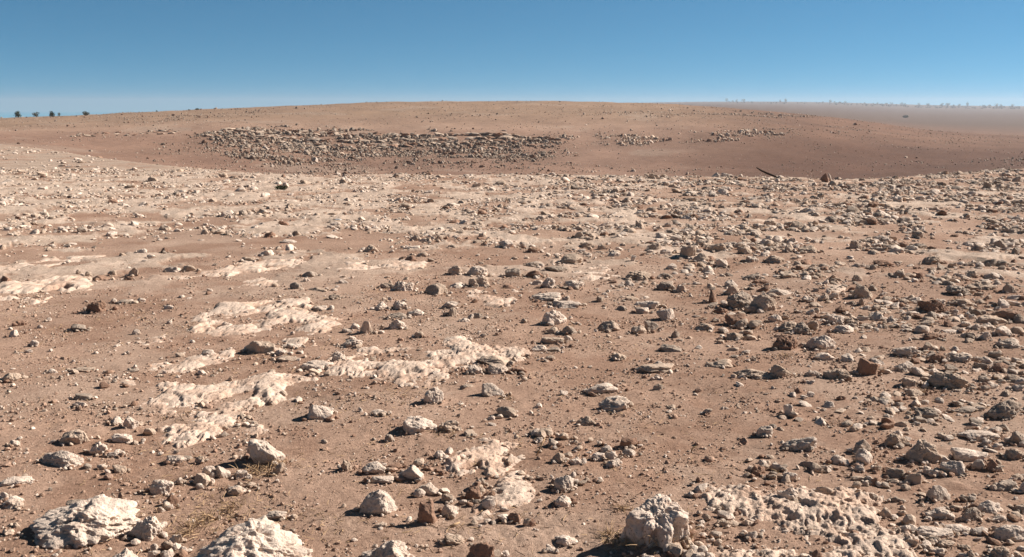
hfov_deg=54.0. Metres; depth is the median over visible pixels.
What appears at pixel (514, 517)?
rounded stone
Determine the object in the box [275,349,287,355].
flat stone
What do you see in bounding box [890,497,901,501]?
flat stone
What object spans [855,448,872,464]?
boulder
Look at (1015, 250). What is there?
rounded stone
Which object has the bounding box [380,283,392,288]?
rounded stone
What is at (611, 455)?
rounded stone
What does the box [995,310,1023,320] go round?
rough stone
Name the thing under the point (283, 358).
flat stone
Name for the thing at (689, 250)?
boulder
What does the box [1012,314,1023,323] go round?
rounded stone
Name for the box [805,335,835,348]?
boulder
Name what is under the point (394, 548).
boulder
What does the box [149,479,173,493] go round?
flat stone
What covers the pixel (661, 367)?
boulder
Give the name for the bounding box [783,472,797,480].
rounded stone
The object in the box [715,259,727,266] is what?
angular stone
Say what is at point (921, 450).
boulder
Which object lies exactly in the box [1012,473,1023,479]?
flat stone
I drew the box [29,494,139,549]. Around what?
boulder
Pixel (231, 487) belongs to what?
flat stone
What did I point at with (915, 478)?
angular stone
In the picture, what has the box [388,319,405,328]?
rough stone
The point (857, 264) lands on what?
flat stone
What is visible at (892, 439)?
rough stone
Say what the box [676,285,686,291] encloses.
rounded stone
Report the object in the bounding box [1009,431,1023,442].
rounded stone
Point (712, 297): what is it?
boulder
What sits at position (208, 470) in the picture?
angular stone
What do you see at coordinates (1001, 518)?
rounded stone
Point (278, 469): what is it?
angular stone
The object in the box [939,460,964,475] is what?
angular stone
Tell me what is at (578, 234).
rounded stone
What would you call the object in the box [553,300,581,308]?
flat stone
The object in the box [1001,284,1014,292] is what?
rounded stone
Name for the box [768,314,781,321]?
rounded stone
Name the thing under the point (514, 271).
rounded stone
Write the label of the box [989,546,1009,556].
rough stone
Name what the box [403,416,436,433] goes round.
half buried stone
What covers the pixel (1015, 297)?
flat stone
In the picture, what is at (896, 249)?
flat stone
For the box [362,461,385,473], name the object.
rounded stone
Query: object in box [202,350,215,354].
flat stone
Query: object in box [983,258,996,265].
rounded stone
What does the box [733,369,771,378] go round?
rough stone
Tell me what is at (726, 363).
boulder
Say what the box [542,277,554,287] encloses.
rough stone
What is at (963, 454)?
flat stone
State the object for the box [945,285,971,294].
boulder
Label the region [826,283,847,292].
rock outcrop
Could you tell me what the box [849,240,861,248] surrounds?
rough stone
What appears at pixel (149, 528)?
rough stone
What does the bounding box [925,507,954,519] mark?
rounded stone
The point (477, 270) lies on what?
rounded stone
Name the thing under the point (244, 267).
rock outcrop
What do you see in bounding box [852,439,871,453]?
angular stone
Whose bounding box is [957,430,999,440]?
flat stone
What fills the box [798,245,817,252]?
rounded stone
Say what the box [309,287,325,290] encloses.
flat stone
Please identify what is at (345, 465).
rough stone
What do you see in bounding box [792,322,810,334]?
boulder
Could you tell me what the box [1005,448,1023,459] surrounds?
rough stone
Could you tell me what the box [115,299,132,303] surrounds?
flat stone
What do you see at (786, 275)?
flat stone
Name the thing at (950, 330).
flat stone
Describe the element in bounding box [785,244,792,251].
angular stone
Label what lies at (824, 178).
pointed stone
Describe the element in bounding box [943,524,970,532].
rounded stone
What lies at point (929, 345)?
angular stone
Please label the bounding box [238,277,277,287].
rock outcrop
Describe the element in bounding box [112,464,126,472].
flat stone
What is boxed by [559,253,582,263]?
rounded stone
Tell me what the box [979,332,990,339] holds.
rough stone
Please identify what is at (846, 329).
rounded stone
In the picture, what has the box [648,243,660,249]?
rounded stone
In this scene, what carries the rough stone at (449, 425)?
on the ground at (956, 123)
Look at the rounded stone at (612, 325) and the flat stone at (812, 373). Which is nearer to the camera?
the flat stone at (812, 373)
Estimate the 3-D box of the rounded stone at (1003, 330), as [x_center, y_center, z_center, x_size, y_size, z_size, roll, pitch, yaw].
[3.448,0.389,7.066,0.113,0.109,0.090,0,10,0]
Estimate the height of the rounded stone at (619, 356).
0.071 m
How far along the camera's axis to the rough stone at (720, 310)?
7.93 m
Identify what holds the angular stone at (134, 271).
on the ground at (956, 123)
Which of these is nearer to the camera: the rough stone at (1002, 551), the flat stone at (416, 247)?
the rough stone at (1002, 551)
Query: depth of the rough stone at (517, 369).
6.09 m
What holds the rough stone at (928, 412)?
on the ground at (956, 123)
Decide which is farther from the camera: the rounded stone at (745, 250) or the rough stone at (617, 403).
the rounded stone at (745, 250)
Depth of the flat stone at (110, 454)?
4.67 m
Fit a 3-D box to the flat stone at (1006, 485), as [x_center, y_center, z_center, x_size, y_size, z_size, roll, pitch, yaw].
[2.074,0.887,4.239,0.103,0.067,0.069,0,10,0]
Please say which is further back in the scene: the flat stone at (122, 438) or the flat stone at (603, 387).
the flat stone at (603, 387)
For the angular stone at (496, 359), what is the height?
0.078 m
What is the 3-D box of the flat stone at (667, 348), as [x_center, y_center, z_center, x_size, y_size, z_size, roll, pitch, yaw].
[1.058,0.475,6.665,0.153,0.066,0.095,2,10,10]
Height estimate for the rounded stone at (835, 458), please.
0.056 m
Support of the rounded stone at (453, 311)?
on the ground at (956, 123)
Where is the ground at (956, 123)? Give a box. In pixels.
[0,101,1023,556]
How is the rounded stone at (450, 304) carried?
on the ground at (956, 123)
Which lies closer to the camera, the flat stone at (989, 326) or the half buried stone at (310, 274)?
the flat stone at (989, 326)
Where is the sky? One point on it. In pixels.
(64, 57)
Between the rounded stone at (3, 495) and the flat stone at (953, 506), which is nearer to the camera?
the flat stone at (953, 506)
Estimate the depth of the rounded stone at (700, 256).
10.51 m
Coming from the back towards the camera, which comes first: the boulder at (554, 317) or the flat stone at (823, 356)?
the boulder at (554, 317)
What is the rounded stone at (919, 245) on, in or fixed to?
on the ground at (956, 123)
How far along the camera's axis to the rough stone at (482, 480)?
4.31 m
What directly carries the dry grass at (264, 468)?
on the ground at (956, 123)
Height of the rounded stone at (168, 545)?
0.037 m
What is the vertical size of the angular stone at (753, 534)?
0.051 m
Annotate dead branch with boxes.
[756,167,778,177]
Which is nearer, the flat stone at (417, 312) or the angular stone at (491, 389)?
the angular stone at (491, 389)
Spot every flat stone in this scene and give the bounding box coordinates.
[0,476,32,485]
[9,440,20,445]
[59,429,88,443]
[73,402,85,407]
[75,367,95,371]
[107,451,120,456]
[111,434,132,443]
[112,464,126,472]
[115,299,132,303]
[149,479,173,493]
[164,267,180,271]
[165,455,186,463]
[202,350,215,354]
[227,485,242,490]
[236,470,249,477]
[242,257,254,260]
[266,511,286,519]
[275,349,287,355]
[276,355,297,361]
[287,343,302,347]
[300,360,333,369]
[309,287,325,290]
[312,305,326,309]
[370,476,393,482]
[372,409,386,414]
[403,245,419,248]
[408,309,423,315]
[474,313,483,317]
[540,337,563,343]
[544,266,569,271]
[545,544,554,552]
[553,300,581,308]
[556,535,577,545]
[569,457,581,464]
[585,382,617,393]
[591,452,604,459]
[605,460,621,466]
[635,307,649,313]
[639,301,660,308]
[660,344,681,351]
[661,273,672,278]
[695,323,712,329]
[743,274,759,279]
[745,256,757,261]
[756,425,772,436]
[766,288,793,294]
[781,273,796,277]
[805,371,821,375]
[814,352,835,359]
[820,465,829,471]
[851,263,865,266]
[887,247,904,252]
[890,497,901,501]
[902,311,918,315]
[916,526,953,537]
[923,333,938,339]
[940,329,958,332]
[949,505,962,509]
[950,447,987,460]
[955,406,978,412]
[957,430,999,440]
[959,494,969,500]
[982,325,995,328]
[989,363,1008,371]
[991,443,1002,450]
[995,479,1016,490]
[1007,295,1020,299]
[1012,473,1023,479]
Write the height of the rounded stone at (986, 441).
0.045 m
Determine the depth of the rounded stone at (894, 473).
4.40 m
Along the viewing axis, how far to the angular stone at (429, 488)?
4.23 m
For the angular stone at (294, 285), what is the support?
on the ground at (956, 123)
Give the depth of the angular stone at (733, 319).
7.49 m
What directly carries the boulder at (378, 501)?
on the ground at (956, 123)
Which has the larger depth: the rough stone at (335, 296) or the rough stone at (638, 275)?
the rough stone at (638, 275)
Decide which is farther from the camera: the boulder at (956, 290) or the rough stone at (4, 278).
the rough stone at (4, 278)
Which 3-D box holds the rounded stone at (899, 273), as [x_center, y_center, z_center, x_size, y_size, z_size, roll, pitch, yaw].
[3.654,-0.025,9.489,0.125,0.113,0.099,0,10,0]
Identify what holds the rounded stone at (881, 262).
on the ground at (956, 123)
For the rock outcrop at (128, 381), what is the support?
on the ground at (956, 123)
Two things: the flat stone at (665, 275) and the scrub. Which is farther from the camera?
the scrub
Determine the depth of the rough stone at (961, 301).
8.12 m
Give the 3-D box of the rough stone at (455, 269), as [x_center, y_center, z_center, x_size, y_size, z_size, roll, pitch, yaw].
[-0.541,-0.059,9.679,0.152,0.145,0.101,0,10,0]
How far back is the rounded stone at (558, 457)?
4.60 m
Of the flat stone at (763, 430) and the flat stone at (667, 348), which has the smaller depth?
the flat stone at (763, 430)
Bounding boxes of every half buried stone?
[0,373,20,381]
[41,450,83,467]
[70,324,85,330]
[92,275,109,279]
[302,271,317,276]
[385,434,394,441]
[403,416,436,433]
[969,309,981,314]
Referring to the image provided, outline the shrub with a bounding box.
[274,185,287,189]
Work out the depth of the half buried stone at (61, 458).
4.54 m
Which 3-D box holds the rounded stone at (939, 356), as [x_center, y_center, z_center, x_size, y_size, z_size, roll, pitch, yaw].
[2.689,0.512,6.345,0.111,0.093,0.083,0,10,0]
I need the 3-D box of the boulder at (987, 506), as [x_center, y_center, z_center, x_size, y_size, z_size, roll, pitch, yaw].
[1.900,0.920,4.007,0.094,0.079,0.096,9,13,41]
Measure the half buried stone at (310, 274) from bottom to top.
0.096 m
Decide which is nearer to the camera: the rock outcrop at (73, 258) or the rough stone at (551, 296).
the rough stone at (551, 296)
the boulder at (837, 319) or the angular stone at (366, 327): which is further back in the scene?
the boulder at (837, 319)
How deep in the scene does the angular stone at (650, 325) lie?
7.31 m
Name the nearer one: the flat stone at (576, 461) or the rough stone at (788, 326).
the flat stone at (576, 461)
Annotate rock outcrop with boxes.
[0,255,105,270]
[0,275,92,304]
[104,375,135,384]
[136,334,165,345]
[141,371,318,447]
[149,349,235,373]
[168,259,305,278]
[186,297,341,350]
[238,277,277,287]
[243,424,268,435]
[317,334,531,386]
[336,259,427,270]
[441,438,534,519]
[466,289,531,307]
[573,265,619,280]
[699,461,920,556]
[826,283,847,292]
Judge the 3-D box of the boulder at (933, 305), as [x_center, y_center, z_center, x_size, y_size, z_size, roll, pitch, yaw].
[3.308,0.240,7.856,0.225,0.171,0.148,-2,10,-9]
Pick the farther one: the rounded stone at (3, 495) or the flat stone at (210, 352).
the flat stone at (210, 352)
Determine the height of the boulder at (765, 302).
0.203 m
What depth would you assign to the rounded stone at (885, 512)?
3.95 m
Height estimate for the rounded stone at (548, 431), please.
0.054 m
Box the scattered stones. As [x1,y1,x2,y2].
[0,147,1023,556]
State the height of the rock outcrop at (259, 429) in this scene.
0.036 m
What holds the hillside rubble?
on the ground at (956, 123)
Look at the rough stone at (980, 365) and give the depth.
6.17 m
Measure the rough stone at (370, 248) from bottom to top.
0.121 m
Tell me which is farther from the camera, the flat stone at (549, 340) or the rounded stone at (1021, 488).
the flat stone at (549, 340)
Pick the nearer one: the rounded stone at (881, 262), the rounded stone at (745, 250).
the rounded stone at (881, 262)
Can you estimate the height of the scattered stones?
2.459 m
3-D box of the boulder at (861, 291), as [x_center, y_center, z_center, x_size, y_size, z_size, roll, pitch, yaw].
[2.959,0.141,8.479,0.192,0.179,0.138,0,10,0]
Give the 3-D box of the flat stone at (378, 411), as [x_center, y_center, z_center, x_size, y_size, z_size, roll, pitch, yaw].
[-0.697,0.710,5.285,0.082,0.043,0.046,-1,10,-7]
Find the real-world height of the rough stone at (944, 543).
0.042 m
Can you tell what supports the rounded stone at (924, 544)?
on the ground at (956, 123)
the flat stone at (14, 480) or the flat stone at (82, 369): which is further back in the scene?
the flat stone at (82, 369)
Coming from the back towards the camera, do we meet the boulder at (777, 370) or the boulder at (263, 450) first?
the boulder at (777, 370)
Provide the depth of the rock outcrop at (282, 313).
7.60 m
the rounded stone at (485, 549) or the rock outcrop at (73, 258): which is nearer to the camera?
the rounded stone at (485, 549)
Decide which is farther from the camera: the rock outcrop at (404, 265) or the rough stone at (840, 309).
the rock outcrop at (404, 265)
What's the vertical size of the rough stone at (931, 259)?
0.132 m
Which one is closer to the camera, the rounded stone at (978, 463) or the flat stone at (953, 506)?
the flat stone at (953, 506)
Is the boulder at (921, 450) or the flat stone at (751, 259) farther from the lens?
the flat stone at (751, 259)
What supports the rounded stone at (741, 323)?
on the ground at (956, 123)
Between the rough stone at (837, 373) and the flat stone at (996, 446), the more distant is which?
the rough stone at (837, 373)
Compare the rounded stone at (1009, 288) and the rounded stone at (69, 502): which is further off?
the rounded stone at (1009, 288)
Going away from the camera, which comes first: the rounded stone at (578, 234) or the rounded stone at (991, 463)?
the rounded stone at (991, 463)
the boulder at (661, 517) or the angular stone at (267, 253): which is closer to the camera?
the boulder at (661, 517)
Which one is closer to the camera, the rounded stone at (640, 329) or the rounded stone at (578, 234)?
the rounded stone at (640, 329)
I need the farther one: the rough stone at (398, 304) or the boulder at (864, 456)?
the rough stone at (398, 304)
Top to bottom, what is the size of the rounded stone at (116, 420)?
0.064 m
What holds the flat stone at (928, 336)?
on the ground at (956, 123)
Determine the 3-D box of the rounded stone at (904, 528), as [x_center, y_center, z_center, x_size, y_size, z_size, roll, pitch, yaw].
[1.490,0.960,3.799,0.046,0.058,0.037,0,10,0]
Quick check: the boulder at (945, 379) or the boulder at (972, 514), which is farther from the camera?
the boulder at (945, 379)
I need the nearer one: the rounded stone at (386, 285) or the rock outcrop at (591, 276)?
the rounded stone at (386, 285)
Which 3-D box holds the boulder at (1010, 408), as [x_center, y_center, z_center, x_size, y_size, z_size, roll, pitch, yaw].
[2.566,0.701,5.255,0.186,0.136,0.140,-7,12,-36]
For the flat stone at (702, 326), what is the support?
on the ground at (956, 123)
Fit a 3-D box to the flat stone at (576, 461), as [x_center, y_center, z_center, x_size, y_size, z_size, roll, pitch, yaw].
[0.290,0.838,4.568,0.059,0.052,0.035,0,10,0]
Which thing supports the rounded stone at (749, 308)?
on the ground at (956, 123)
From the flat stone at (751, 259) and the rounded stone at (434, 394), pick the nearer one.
the rounded stone at (434, 394)
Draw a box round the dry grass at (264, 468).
[0,284,1015,556]
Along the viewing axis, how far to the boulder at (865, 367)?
6.05 m
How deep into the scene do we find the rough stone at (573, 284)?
8.97 m
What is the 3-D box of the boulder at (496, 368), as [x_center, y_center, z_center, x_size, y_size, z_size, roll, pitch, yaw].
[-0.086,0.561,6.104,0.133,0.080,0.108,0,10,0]
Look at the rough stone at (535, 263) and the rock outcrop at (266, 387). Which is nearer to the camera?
the rock outcrop at (266, 387)
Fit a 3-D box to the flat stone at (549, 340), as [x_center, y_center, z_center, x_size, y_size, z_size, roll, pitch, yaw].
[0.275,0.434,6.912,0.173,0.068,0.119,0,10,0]
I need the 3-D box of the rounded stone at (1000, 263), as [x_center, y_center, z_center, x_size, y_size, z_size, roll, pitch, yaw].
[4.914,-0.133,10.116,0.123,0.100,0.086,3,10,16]
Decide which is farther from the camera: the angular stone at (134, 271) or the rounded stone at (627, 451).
the angular stone at (134, 271)
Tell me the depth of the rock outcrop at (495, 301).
8.41 m
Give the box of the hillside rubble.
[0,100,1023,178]
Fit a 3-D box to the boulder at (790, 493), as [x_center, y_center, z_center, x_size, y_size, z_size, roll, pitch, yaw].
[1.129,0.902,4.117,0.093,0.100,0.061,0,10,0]
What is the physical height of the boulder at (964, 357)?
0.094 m
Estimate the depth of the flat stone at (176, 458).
4.59 m
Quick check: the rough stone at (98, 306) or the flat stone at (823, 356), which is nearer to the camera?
the flat stone at (823, 356)
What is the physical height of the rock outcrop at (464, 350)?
0.094 m
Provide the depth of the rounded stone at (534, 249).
11.13 m
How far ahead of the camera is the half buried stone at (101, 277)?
9.40 m
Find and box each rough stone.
[0,276,12,282]
[1,498,23,508]
[86,301,105,312]
[89,441,107,453]
[123,416,138,428]
[128,516,164,540]
[182,265,194,271]
[328,294,341,298]
[331,351,345,361]
[340,460,351,470]
[342,339,362,346]
[365,245,378,251]
[375,301,386,309]
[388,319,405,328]
[393,281,413,290]
[393,301,407,309]
[437,420,462,431]
[444,534,464,545]
[448,265,463,274]
[468,277,489,286]
[476,477,485,485]
[509,367,526,372]
[525,261,543,265]
[531,292,561,300]
[531,345,547,350]
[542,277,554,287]
[561,326,576,333]
[563,280,583,288]
[576,415,595,425]
[598,395,630,411]
[625,270,650,280]
[707,243,725,250]
[714,307,727,313]
[716,520,730,526]
[725,332,742,339]
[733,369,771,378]
[748,465,764,476]
[752,279,769,285]
[765,255,784,262]
[778,321,795,331]
[801,296,814,300]
[823,368,852,379]
[835,307,848,312]
[844,316,854,323]
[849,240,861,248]
[884,433,907,445]
[894,361,912,371]
[901,377,919,385]
[913,407,938,418]
[921,256,939,263]
[937,539,954,547]
[948,299,971,304]
[964,281,996,289]
[965,271,976,276]
[967,550,976,556]
[974,363,987,368]
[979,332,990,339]
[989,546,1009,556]
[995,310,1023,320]
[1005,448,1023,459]
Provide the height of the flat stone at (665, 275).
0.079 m
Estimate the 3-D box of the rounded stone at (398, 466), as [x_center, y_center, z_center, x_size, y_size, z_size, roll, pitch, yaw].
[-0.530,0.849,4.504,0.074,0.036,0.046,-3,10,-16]
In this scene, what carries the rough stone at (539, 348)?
on the ground at (956, 123)
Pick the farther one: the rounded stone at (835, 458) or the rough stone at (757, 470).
the rounded stone at (835, 458)
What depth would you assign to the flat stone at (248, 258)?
10.53 m
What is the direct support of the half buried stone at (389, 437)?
on the ground at (956, 123)
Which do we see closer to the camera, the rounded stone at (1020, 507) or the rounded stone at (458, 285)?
the rounded stone at (1020, 507)
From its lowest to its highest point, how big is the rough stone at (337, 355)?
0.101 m
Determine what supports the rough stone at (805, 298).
on the ground at (956, 123)
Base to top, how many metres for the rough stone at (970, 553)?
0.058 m
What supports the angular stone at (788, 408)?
on the ground at (956, 123)
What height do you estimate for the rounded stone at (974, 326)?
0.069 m
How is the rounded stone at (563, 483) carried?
on the ground at (956, 123)
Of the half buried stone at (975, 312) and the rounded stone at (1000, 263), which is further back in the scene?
the rounded stone at (1000, 263)
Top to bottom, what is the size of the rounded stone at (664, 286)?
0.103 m
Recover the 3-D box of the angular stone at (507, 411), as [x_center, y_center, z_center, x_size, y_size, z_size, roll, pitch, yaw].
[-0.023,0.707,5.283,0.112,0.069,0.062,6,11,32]
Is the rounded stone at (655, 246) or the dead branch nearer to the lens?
the rounded stone at (655, 246)
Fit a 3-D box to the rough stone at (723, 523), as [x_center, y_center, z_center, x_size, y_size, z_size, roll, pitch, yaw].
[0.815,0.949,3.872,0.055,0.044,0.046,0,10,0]
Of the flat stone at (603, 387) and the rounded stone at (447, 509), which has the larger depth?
the flat stone at (603, 387)
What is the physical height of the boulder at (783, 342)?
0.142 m
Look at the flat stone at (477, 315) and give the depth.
7.69 m
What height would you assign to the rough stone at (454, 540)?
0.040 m
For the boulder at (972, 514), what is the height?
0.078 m
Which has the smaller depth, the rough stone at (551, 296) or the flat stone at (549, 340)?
the flat stone at (549, 340)
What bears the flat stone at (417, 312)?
on the ground at (956, 123)
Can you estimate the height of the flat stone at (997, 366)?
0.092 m
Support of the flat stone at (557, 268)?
on the ground at (956, 123)
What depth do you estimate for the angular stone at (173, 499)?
4.12 m
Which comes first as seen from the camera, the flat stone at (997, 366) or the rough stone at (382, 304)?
the flat stone at (997, 366)
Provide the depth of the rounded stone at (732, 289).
8.65 m
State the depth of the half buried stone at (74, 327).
7.29 m
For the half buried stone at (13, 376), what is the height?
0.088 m
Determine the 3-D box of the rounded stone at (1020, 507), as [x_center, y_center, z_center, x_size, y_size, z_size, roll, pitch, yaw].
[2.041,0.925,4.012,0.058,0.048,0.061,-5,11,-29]
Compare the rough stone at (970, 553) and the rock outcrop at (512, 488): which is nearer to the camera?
the rough stone at (970, 553)
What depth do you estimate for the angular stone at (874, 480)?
4.31 m
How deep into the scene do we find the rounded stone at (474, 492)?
4.19 m
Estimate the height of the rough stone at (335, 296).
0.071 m
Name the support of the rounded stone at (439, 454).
on the ground at (956, 123)
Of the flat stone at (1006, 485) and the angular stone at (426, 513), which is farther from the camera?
the flat stone at (1006, 485)
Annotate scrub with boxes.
[728,101,1020,108]
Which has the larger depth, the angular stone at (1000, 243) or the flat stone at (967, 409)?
the angular stone at (1000, 243)
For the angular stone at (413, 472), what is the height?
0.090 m
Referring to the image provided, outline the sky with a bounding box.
[0,0,1023,117]
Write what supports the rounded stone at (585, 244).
on the ground at (956, 123)
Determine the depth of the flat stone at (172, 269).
9.85 m
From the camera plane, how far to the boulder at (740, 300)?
8.10 m
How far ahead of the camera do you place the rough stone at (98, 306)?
7.91 m
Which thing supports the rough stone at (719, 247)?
on the ground at (956, 123)
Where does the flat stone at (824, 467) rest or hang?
on the ground at (956, 123)
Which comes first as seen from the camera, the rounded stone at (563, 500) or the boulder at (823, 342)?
the rounded stone at (563, 500)
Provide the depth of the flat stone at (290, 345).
6.74 m
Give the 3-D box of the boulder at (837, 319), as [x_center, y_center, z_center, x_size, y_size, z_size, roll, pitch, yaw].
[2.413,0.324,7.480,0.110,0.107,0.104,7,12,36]
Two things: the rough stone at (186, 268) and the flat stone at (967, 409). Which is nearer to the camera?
the flat stone at (967, 409)
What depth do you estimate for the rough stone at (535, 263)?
10.25 m
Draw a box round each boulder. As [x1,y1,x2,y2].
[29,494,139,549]
[113,547,137,556]
[195,515,312,556]
[246,341,274,352]
[246,439,285,463]
[359,489,396,514]
[361,540,414,556]
[487,364,507,373]
[541,310,566,324]
[620,493,689,548]
[634,363,673,372]
[679,245,695,255]
[704,359,732,367]
[708,289,716,302]
[726,292,752,309]
[750,294,776,311]
[768,364,790,376]
[772,335,797,349]
[776,487,798,499]
[781,437,816,449]
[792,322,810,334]
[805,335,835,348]
[828,315,844,323]
[851,286,872,298]
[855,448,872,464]
[856,358,880,374]
[892,346,920,355]
[905,438,941,462]
[917,299,949,312]
[926,371,968,388]
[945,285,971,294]
[946,352,972,362]
[962,507,981,520]
[975,314,1007,322]
[977,500,1002,513]
[983,399,1021,418]
[993,525,1023,541]
[995,338,1020,348]
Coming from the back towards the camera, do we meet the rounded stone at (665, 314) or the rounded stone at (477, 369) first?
the rounded stone at (665, 314)
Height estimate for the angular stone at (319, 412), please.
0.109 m
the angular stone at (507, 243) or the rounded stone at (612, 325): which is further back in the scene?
the angular stone at (507, 243)
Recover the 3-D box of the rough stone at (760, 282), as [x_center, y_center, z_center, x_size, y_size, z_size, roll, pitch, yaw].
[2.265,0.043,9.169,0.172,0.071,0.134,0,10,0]
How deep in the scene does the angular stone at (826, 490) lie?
4.18 m
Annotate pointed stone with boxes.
[820,173,831,181]
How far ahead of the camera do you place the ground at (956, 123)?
7.93 m
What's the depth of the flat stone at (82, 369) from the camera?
6.17 m
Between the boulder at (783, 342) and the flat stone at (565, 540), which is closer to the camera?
the flat stone at (565, 540)
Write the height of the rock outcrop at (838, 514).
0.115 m
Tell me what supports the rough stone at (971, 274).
on the ground at (956, 123)
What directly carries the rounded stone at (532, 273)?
on the ground at (956, 123)
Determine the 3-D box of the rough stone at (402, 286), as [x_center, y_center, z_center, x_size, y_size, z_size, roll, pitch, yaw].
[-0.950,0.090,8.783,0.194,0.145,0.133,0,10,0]
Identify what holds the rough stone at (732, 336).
on the ground at (956, 123)
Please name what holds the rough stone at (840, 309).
on the ground at (956, 123)
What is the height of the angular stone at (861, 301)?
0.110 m
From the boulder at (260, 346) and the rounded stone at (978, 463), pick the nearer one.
the rounded stone at (978, 463)
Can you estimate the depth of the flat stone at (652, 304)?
8.12 m
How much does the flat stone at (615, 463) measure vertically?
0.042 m
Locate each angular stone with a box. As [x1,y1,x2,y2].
[75,393,92,400]
[128,267,137,275]
[166,495,178,505]
[174,535,182,542]
[192,473,210,486]
[202,466,214,475]
[215,466,230,477]
[261,250,273,255]
[273,462,284,474]
[290,282,301,288]
[307,405,333,419]
[360,321,372,332]
[397,465,423,478]
[418,500,436,523]
[419,482,439,494]
[425,283,447,294]
[477,355,509,365]
[481,383,503,395]
[496,406,515,416]
[499,239,512,247]
[620,437,637,447]
[644,320,658,330]
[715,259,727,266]
[725,313,747,324]
[743,531,757,538]
[747,320,761,327]
[783,404,792,414]
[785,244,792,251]
[815,487,833,494]
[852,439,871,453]
[859,298,863,304]
[870,477,880,484]
[904,474,921,483]
[923,342,935,349]
[926,485,950,500]
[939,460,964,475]
[994,240,1006,247]
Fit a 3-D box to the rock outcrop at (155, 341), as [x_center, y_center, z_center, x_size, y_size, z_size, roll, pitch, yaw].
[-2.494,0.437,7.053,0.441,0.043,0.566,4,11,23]
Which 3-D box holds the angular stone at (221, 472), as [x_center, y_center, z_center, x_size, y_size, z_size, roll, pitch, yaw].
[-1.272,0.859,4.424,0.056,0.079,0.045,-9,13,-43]
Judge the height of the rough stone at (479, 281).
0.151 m
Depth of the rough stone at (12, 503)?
4.07 m
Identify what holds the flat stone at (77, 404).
on the ground at (956, 123)
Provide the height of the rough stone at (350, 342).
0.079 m
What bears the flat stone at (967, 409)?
on the ground at (956, 123)
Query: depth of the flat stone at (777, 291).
8.66 m
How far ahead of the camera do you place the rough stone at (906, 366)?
6.14 m
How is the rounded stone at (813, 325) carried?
on the ground at (956, 123)
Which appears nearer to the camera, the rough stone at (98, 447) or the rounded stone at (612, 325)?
the rough stone at (98, 447)
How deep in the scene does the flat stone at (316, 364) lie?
6.21 m
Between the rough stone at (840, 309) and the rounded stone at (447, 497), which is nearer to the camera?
the rounded stone at (447, 497)
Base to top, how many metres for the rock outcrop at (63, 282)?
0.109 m
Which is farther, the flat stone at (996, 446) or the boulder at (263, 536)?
the flat stone at (996, 446)
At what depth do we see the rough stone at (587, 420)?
5.13 m
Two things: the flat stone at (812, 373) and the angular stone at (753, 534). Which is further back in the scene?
the flat stone at (812, 373)
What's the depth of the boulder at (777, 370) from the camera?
5.99 m
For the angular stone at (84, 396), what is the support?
on the ground at (956, 123)
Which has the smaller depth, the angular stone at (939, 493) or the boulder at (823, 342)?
the angular stone at (939, 493)
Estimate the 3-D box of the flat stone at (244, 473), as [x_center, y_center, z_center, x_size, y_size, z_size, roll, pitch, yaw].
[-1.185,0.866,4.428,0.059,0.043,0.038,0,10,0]
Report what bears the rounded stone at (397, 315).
on the ground at (956, 123)
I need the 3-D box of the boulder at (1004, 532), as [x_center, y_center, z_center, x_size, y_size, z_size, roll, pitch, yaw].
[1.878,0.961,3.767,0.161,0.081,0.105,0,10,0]
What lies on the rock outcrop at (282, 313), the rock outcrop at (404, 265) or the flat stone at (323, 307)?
the flat stone at (323, 307)
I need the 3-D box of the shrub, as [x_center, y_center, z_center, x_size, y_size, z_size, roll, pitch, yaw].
[-4.481,-1.708,19.501,0.239,0.222,0.242,3,10,17]
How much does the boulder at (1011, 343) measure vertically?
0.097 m
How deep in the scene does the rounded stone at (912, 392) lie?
5.63 m
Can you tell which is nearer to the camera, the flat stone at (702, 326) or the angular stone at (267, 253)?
the flat stone at (702, 326)
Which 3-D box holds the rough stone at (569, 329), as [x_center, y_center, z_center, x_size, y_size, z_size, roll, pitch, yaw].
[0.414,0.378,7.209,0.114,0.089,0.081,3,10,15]
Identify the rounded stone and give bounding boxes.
[0,492,8,498]
[66,499,84,505]
[110,416,123,424]
[163,540,172,549]
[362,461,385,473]
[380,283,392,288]
[386,464,401,469]
[388,312,406,318]
[414,331,424,337]
[424,387,443,402]
[435,450,444,457]
[441,494,453,503]
[441,504,458,516]
[443,301,457,307]
[448,307,456,315]
[450,282,464,287]
[465,486,480,498]
[466,542,493,556]
[467,265,487,275]
[468,365,482,373]
[505,267,520,276]
[507,512,520,523]
[526,270,542,276]
[528,247,540,252]
[539,427,553,436]
[552,453,564,462]
[554,475,573,491]
[555,495,570,506]
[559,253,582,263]
[574,232,583,237]
[580,242,591,247]
[597,320,619,330]
[605,451,616,459]
[611,353,626,359]
[622,448,635,455]
[631,325,646,333]
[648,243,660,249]
[656,282,675,289]
[656,308,674,319]
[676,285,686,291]
[693,253,708,261]
[726,285,738,294]
[735,318,747,327]
[737,246,751,253]
[742,520,753,525]
[744,305,757,312]
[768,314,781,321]
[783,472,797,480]
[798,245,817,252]
[806,321,818,329]
[831,455,843,463]
[834,325,853,333]
[868,284,876,290]
[873,260,894,265]
[879,507,890,517]
[886,468,903,477]
[893,270,904,276]
[900,525,910,532]
[905,389,922,395]
[911,231,923,237]
[913,243,926,248]
[919,540,931,548]
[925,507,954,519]
[929,352,945,361]
[930,548,944,553]
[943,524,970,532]
[971,324,981,328]
[971,459,984,468]
[982,439,991,445]
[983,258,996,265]
[986,459,997,470]
[992,515,1008,521]
[995,260,1006,265]
[995,326,1010,335]
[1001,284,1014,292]
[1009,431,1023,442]
[1011,247,1019,253]
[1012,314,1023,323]
[1014,504,1023,511]
[1019,482,1023,492]
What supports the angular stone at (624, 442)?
on the ground at (956, 123)
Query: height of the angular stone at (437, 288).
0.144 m

